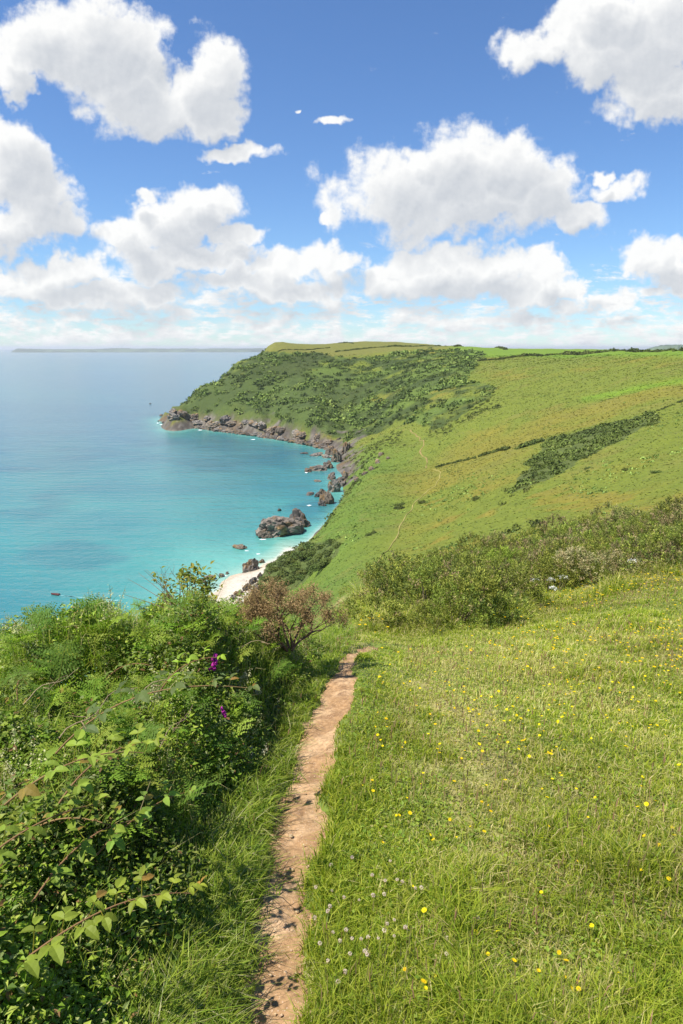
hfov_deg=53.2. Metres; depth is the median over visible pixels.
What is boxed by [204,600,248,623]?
bracken fern
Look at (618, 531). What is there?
gorse bush
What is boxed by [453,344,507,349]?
hedgerow
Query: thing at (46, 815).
bramble
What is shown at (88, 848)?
bramble
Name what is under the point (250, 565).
beach boulder
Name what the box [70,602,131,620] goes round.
bracken fern
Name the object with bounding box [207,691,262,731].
bracken fern
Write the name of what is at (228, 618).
bracken fern
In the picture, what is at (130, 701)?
bracken fern
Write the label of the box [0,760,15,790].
wood sage
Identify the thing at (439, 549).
gorse bush
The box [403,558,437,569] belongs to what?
gorse bush
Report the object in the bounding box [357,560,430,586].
gorse bush
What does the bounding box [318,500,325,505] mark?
shore rock
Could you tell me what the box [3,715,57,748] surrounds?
bracken fern
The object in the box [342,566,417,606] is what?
gorse bush
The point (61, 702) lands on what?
bramble
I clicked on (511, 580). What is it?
gorse bush
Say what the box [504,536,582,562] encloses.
gorse bush
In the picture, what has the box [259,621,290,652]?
bracken fern
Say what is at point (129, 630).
bracken fern
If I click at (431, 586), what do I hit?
gorse bush
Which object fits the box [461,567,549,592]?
gorse bush
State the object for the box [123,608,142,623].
bracken fern
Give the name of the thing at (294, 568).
round bush
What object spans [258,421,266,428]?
shore rock
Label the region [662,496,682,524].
gorse bush
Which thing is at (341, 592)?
gorse bush
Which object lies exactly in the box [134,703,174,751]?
wood sage
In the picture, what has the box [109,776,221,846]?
bracken fern
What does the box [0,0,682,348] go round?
sky
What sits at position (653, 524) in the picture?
gorse bush
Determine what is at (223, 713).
foxglove
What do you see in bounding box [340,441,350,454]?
shore rock
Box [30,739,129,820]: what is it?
bracken fern
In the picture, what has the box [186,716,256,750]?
bracken fern
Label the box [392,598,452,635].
gorse bush
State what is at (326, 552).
round bush
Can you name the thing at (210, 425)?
shore rock
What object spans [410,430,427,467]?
hillside path
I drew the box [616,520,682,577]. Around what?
gorse bush
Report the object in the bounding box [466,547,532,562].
gorse bush
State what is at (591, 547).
gorse bush
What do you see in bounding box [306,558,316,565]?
round bush
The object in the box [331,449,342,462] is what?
shore rock
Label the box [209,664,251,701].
wood sage
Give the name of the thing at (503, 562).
gorse bush
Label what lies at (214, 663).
foxglove
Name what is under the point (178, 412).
shore rock
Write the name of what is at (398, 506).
round bush
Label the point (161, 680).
dead bracken stem
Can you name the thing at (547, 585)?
gorse bush
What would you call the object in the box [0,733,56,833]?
bracken fern
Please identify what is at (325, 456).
shore rock
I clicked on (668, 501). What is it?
gorse bush
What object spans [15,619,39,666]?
wood sage
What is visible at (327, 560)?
round bush
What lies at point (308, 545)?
round bush
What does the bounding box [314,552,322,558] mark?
round bush
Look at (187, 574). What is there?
windswept shrub
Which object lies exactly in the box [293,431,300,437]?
shore rock
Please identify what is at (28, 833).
bramble
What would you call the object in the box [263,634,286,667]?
bracken fern
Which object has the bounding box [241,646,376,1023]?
dirt path
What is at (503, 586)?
gorse bush
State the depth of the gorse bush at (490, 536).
25.65 m
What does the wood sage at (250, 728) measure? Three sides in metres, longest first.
0.331 x 0.151 x 0.118 m
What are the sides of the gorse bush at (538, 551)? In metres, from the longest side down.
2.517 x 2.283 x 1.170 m
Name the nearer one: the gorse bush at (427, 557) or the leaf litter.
the leaf litter
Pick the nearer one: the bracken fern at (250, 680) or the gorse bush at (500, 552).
the bracken fern at (250, 680)
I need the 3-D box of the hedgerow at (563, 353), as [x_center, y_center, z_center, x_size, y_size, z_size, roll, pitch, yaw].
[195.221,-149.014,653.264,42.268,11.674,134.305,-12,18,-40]
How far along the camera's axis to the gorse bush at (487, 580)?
12.68 m
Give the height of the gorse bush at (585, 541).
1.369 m
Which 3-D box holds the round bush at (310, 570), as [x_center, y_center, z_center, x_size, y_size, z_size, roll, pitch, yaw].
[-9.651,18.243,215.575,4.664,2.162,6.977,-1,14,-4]
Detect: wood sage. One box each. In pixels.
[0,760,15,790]
[5,726,46,800]
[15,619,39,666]
[95,585,113,628]
[101,588,125,637]
[118,609,139,660]
[130,684,162,730]
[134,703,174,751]
[148,655,193,705]
[153,742,171,778]
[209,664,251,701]
[237,713,263,755]
[243,743,268,762]
[252,678,261,695]
[262,694,279,711]
[280,646,308,666]
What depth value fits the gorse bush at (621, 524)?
27.40 m
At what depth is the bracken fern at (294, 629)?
6.94 m
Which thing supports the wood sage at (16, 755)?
on the undergrowth
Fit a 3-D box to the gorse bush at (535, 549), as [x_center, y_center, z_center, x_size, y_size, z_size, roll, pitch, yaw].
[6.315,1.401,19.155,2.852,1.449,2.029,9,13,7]
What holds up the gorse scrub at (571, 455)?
on the hillside
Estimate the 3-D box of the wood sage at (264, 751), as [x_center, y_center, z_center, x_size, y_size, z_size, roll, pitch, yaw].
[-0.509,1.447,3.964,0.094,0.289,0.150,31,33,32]
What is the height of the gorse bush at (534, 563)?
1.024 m
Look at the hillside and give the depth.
240.78 m
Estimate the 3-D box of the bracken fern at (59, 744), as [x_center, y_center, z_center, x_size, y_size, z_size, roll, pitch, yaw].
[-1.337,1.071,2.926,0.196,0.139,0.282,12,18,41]
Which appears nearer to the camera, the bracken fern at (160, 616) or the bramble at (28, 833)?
the bramble at (28, 833)
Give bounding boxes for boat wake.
[59,595,117,601]
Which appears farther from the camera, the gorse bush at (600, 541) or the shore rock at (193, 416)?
the shore rock at (193, 416)
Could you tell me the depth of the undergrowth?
2.62 m
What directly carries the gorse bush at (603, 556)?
on the hillside
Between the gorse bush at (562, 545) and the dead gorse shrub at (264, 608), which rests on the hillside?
the gorse bush at (562, 545)
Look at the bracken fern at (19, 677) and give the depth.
3.65 m
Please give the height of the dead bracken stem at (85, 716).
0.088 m
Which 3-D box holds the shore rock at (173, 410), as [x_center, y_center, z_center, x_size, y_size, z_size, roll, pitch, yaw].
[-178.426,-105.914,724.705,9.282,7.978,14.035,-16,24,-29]
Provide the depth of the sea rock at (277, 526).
305.69 m
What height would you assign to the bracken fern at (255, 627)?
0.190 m
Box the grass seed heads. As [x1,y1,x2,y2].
[150,578,682,1023]
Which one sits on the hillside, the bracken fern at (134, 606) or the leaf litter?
the leaf litter
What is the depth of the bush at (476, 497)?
212.10 m
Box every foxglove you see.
[208,653,225,688]
[210,706,232,729]
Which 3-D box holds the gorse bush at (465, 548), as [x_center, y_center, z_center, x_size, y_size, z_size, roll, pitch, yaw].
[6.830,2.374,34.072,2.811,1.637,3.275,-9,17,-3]
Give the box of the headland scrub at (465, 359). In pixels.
[180,345,497,442]
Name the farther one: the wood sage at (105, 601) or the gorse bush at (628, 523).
the gorse bush at (628, 523)
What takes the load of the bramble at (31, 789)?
on the undergrowth
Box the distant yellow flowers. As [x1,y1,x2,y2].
[342,567,682,668]
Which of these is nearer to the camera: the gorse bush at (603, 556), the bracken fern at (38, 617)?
the bracken fern at (38, 617)
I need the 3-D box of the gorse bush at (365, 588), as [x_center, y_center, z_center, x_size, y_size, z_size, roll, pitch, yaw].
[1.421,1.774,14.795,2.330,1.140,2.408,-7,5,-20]
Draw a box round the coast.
[11,348,264,352]
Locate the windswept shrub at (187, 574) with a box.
[126,560,222,613]
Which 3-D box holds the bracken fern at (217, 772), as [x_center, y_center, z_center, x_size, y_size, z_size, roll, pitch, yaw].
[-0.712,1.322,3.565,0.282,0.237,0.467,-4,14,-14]
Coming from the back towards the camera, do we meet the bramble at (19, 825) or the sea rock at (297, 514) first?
the sea rock at (297, 514)
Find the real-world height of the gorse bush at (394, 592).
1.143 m
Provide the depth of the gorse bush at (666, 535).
18.09 m
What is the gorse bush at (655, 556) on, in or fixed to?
on the hillside
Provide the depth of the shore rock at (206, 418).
711.63 m
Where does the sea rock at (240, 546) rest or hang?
in the sea
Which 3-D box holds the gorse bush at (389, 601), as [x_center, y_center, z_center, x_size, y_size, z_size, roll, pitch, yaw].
[1.432,1.468,12.163,2.675,1.219,2.932,3,19,8]
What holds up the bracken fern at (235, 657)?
on the undergrowth
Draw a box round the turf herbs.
[206,638,682,1023]
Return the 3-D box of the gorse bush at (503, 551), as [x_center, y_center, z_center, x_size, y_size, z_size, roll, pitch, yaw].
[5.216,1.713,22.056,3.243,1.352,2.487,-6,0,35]
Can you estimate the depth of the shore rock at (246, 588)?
229.94 m
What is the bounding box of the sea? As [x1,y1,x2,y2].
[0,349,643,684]
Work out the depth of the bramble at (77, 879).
2.32 m
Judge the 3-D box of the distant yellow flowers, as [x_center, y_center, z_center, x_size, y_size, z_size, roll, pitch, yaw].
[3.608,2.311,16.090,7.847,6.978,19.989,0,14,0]
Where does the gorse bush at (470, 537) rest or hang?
on the hillside
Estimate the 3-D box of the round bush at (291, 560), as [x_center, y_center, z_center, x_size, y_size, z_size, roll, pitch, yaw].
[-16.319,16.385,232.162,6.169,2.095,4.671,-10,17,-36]
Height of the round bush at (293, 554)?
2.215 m
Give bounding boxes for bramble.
[0,672,32,703]
[0,766,44,812]
[0,778,61,805]
[0,786,108,864]
[0,811,37,833]
[0,901,17,925]
[4,729,154,804]
[7,865,206,977]
[16,765,55,782]
[23,688,87,711]
[25,799,122,830]
[31,800,154,902]
[40,852,101,909]
[55,670,259,753]
[58,723,166,803]
[96,780,197,854]
[105,653,151,677]
[160,646,226,691]
[230,612,251,624]
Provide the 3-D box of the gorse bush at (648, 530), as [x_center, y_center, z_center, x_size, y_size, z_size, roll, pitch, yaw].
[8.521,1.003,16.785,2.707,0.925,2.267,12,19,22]
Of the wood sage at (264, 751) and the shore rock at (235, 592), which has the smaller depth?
the wood sage at (264, 751)
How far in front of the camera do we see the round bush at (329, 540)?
221.55 m
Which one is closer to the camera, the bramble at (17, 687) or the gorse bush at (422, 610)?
the bramble at (17, 687)
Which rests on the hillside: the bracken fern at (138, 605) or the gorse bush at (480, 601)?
the gorse bush at (480, 601)
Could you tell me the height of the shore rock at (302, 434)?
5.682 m
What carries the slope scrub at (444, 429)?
on the hillside
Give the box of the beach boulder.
[242,558,259,571]
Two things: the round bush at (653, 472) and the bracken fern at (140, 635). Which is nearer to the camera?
the bracken fern at (140, 635)
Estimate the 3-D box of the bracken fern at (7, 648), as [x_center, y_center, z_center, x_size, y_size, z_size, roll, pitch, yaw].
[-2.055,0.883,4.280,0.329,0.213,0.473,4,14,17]
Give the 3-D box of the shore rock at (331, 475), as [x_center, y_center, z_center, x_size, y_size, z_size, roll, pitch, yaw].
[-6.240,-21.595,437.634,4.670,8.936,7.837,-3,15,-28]
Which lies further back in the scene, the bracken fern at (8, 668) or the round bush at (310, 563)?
the round bush at (310, 563)
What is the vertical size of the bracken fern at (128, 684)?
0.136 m
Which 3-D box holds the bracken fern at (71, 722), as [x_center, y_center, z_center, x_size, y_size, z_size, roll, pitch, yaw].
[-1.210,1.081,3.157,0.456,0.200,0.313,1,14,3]
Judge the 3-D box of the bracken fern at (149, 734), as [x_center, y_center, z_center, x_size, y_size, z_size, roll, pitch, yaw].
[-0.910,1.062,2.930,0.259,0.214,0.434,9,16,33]
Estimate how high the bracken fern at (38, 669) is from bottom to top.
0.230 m
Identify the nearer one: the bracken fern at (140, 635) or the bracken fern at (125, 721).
the bracken fern at (125, 721)
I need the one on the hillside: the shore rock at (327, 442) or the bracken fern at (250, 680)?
the shore rock at (327, 442)
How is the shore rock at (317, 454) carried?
in the sea
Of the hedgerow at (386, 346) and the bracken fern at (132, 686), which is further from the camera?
the hedgerow at (386, 346)
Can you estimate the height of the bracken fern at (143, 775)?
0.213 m
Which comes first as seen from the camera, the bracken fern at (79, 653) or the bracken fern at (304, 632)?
the bracken fern at (79, 653)
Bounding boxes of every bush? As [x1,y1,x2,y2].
[258,575,269,580]
[265,561,276,566]
[268,566,281,571]
[277,568,289,577]
[278,576,295,585]
[285,557,295,563]
[287,562,300,567]
[290,551,299,558]
[290,565,301,571]
[295,569,307,574]
[296,572,305,579]
[297,547,315,556]
[302,542,315,549]
[304,565,312,575]
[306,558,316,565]
[309,560,325,571]
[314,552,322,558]
[315,544,325,548]
[318,556,331,564]
[322,548,333,556]
[323,537,335,545]
[332,542,340,548]
[338,585,354,596]
[342,547,496,628]
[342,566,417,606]
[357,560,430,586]
[359,567,432,601]
[365,547,511,621]
[368,560,471,606]
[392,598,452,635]
[394,504,404,509]
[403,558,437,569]
[407,564,536,631]
[413,568,473,600]
[414,533,524,559]
[417,555,442,562]
[427,558,472,579]
[431,546,446,553]
[439,554,498,565]
[439,562,544,601]
[440,549,546,614]
[444,581,525,624]
[450,530,499,556]
[453,544,487,553]
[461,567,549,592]
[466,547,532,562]
[471,495,479,500]
[480,530,539,557]
[483,554,530,592]
[485,545,524,561]
[495,534,536,548]
[500,555,614,594]
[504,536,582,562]
[511,553,594,590]
[512,574,560,592]
[514,550,588,583]
[515,525,547,541]
[515,559,558,589]
[516,522,615,547]
[517,536,600,579]
[525,537,586,579]
[534,541,610,571]
[534,542,636,585]
[534,551,609,589]
[538,512,613,542]
[545,539,645,584]
[552,544,664,580]
[553,519,614,543]
[555,519,634,563]
[565,530,610,561]
[577,511,652,539]
[581,533,641,575]
[589,499,647,522]
[590,520,678,548]
[594,515,660,530]
[605,534,645,554]
[605,535,682,574]
[609,516,642,537]
[610,538,666,575]
[616,518,677,549]
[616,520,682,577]
[629,525,682,570]
[631,526,682,556]
[639,506,682,524]
[640,507,682,528]
[648,522,681,557]
[649,470,661,473]
[652,499,674,513]
[654,494,682,517]
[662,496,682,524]
[667,518,682,552]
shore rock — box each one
[167,413,179,420]
[169,408,176,413]
[176,410,190,418]
[190,413,198,420]
[192,420,202,425]
[203,415,210,420]
[207,423,216,429]
[219,415,230,424]
[225,420,236,425]
[233,590,243,595]
[242,583,251,590]
[249,577,257,583]
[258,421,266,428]
[269,427,275,434]
[275,426,285,433]
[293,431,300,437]
[298,431,306,437]
[310,452,322,455]
[310,465,326,470]
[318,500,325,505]
[319,489,325,496]
[319,491,333,503]
[321,454,331,457]
[323,440,332,444]
[323,460,332,468]
[325,447,332,455]
[327,472,335,479]
[328,479,340,491]
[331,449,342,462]
[337,476,345,486]
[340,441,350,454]
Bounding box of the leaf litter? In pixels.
[0,657,297,1023]
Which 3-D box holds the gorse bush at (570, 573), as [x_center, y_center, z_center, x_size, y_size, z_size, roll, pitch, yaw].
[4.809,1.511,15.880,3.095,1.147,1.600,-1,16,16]
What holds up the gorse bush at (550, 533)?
on the hillside
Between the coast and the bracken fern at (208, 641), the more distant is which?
the coast
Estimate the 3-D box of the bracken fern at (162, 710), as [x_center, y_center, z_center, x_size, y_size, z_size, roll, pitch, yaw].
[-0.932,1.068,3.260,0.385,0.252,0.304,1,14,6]
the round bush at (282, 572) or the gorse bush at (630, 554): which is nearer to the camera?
the gorse bush at (630, 554)
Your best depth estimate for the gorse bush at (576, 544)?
17.97 m
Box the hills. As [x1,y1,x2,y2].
[646,344,682,349]
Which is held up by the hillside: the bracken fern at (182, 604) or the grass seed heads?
the grass seed heads
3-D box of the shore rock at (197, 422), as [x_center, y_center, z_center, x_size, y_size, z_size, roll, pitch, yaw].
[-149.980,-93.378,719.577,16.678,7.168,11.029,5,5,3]
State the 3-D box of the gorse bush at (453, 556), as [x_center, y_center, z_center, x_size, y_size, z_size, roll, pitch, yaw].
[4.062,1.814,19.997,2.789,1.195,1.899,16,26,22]
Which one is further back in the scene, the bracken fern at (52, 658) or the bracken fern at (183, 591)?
the bracken fern at (183, 591)
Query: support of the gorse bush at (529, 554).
on the hillside
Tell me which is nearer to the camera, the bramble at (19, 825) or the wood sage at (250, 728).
the bramble at (19, 825)
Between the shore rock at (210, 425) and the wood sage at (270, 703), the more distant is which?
the shore rock at (210, 425)
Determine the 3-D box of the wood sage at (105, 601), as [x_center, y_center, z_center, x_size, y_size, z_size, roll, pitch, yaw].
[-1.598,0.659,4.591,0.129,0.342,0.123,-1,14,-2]
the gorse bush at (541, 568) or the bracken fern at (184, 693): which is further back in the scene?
the gorse bush at (541, 568)
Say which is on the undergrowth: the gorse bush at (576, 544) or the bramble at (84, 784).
the bramble at (84, 784)
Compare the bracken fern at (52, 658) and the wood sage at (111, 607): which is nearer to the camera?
the bracken fern at (52, 658)
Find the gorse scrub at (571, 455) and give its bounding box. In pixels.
[506,411,662,493]
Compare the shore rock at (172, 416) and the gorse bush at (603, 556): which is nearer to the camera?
the gorse bush at (603, 556)
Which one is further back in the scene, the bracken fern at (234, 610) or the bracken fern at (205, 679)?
the bracken fern at (234, 610)
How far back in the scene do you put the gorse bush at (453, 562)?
18.19 m
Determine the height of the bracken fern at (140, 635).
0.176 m
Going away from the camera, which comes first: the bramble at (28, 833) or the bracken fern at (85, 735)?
the bramble at (28, 833)
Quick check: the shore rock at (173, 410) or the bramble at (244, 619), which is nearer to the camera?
the bramble at (244, 619)
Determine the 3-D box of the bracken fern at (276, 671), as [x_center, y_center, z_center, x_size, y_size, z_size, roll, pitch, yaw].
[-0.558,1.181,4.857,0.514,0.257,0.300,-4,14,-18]
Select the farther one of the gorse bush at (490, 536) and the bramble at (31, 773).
the gorse bush at (490, 536)
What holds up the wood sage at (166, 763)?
on the undergrowth
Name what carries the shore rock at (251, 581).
on the hillside
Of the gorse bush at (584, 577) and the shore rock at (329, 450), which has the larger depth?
the shore rock at (329, 450)
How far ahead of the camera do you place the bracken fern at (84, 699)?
3.74 m
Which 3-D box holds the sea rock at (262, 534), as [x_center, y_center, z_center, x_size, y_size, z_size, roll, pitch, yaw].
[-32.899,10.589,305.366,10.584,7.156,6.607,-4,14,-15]
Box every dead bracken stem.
[23,668,77,704]
[59,687,137,738]
[133,664,188,702]
[160,705,192,746]
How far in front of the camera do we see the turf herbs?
3.27 m
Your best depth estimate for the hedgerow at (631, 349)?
537.51 m
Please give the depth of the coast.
14202.73 m
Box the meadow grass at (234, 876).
[76,550,682,1023]
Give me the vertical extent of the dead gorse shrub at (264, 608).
0.827 m
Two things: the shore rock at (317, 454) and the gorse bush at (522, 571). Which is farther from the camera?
the shore rock at (317, 454)
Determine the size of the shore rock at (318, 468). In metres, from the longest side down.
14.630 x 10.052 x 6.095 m
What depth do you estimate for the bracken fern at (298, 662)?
5.70 m
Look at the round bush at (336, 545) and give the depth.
215.09 m
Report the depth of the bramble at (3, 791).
2.58 m
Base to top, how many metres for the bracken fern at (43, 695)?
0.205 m
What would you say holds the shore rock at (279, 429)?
on the hillside
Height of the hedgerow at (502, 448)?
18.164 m
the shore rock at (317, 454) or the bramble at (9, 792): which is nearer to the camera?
the bramble at (9, 792)
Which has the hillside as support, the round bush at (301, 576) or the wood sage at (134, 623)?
the round bush at (301, 576)
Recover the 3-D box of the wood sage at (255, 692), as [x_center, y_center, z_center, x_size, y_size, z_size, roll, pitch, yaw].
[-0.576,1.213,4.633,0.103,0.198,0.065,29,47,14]
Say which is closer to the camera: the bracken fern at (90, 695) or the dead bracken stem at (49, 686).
the dead bracken stem at (49, 686)
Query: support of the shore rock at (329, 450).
on the hillside
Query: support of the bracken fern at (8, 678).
on the undergrowth
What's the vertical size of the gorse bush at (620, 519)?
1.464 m
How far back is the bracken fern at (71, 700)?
3.61 m
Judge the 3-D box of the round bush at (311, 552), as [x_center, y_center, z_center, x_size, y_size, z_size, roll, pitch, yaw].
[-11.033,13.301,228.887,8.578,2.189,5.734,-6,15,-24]
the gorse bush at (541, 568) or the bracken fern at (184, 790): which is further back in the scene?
the gorse bush at (541, 568)
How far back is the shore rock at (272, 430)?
642.70 m
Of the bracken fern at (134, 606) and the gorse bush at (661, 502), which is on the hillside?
the gorse bush at (661, 502)
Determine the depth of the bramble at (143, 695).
2.46 m
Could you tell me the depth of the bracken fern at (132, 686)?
3.67 m
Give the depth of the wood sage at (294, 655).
5.71 m
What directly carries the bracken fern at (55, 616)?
on the undergrowth
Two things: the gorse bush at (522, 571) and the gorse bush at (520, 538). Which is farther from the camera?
the gorse bush at (520, 538)
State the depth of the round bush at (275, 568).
232.04 m
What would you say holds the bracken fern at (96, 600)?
on the undergrowth
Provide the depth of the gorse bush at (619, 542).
18.40 m
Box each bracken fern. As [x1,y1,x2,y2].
[0,606,54,648]
[0,635,31,663]
[0,642,75,680]
[0,662,23,677]
[0,664,37,692]
[0,665,32,685]
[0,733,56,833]
[0,739,62,780]
[0,753,55,819]
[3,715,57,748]
[5,683,68,727]
[10,642,82,711]
[17,603,56,648]
[21,688,106,720]
[29,709,119,757]
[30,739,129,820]
[35,602,96,635]
[53,719,115,781]
[55,594,131,645]
[59,637,114,667]
[60,750,167,799]
[61,676,130,714]
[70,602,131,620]
[73,671,142,715]
[75,719,164,777]
[93,597,123,607]
[95,622,154,665]
[102,703,146,736]
[104,598,148,618]
[106,700,189,756]
[107,672,154,697]
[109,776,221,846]
[112,674,170,700]
[115,692,143,711]
[122,611,176,644]
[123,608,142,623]
[127,624,191,649]
[131,601,170,625]
[144,670,214,719]
[147,590,209,644]
[153,766,209,817]
[159,586,198,604]
[163,658,211,682]
[177,739,233,784]
[183,628,224,650]
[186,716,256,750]
[197,676,258,713]
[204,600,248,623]
[205,613,236,640]
[206,638,254,682]
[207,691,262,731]
[217,611,268,638]
[241,657,294,692]
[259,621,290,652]
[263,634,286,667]
[275,617,315,646]
[283,651,302,669]
[287,622,313,636]
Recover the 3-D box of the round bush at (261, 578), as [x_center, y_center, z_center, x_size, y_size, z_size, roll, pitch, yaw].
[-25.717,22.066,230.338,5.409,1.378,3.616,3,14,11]
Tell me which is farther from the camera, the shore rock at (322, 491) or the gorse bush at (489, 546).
the shore rock at (322, 491)
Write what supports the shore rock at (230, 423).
on the hillside
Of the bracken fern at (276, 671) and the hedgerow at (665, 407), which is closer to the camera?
the bracken fern at (276, 671)
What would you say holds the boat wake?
on the sea
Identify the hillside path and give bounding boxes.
[377,469,440,562]
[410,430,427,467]
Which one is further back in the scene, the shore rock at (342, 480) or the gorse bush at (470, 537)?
the shore rock at (342, 480)
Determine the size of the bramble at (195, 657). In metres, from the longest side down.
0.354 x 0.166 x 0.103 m
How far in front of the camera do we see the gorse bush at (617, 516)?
30.27 m
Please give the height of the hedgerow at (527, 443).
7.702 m
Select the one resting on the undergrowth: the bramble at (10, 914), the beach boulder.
the bramble at (10, 914)
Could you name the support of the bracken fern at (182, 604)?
on the undergrowth
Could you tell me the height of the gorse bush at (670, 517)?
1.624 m
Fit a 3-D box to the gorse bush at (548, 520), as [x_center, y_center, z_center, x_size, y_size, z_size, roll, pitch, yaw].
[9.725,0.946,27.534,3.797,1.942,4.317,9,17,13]
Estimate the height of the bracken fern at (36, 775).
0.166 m
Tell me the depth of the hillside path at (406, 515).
231.55 m
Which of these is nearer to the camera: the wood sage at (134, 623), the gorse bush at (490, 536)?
the wood sage at (134, 623)
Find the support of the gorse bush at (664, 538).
on the hillside
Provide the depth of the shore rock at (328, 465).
478.89 m
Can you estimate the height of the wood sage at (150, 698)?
0.292 m
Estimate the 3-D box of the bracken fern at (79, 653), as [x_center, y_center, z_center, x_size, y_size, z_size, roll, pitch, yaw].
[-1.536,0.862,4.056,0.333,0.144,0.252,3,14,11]
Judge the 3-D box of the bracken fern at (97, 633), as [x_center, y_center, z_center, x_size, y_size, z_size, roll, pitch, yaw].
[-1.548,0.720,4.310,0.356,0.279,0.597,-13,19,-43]
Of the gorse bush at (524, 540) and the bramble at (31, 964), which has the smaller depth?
the bramble at (31, 964)
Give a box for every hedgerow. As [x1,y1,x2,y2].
[278,346,329,350]
[335,345,440,351]
[435,446,510,467]
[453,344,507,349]
[477,350,601,360]
[514,433,565,449]
[583,346,682,351]
[642,399,682,415]
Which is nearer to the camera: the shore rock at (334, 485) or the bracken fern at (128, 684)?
the bracken fern at (128, 684)
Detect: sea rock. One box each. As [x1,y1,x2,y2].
[232,544,246,548]
[255,516,304,537]
[258,529,272,538]
[289,508,310,526]
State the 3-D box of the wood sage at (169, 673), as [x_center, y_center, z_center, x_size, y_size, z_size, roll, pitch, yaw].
[-0.969,0.989,3.766,0.276,0.348,0.141,9,0,5]
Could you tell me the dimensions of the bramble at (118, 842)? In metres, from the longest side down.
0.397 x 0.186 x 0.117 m
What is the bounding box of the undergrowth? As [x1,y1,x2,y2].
[0,576,326,1023]
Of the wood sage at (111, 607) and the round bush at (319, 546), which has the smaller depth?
the wood sage at (111, 607)
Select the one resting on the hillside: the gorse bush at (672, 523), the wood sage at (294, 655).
the gorse bush at (672, 523)
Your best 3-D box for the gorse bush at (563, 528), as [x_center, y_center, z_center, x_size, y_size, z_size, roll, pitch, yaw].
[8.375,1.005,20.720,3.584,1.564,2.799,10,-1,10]
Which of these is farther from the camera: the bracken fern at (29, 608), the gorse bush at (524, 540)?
the gorse bush at (524, 540)
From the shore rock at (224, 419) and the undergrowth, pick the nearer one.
the undergrowth
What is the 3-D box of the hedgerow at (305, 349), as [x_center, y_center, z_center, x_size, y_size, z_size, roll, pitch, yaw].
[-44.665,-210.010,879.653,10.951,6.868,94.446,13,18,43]
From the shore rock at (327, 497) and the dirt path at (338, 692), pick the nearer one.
the dirt path at (338, 692)
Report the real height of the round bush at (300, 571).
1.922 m
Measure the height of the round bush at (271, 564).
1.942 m
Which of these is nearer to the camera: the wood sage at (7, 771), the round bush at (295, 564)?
the wood sage at (7, 771)
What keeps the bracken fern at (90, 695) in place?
on the undergrowth
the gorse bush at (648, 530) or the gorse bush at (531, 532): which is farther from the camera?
the gorse bush at (531, 532)
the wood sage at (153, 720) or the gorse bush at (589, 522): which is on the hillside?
the gorse bush at (589, 522)
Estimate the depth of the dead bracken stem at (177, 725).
2.98 m
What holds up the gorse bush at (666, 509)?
on the hillside
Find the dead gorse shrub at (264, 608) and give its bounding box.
[223,574,351,651]
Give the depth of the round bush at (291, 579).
219.08 m
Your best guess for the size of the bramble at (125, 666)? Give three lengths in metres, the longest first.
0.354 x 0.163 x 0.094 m
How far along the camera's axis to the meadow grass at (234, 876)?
2.90 m
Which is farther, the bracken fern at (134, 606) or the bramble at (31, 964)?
the bracken fern at (134, 606)
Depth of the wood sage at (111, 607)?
4.36 m
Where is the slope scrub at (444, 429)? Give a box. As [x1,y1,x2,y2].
[283,388,544,556]
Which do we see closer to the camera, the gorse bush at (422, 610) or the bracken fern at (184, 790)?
the bracken fern at (184, 790)
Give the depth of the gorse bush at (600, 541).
18.28 m
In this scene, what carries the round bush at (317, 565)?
on the hillside
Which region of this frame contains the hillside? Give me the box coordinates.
[123,341,682,1023]

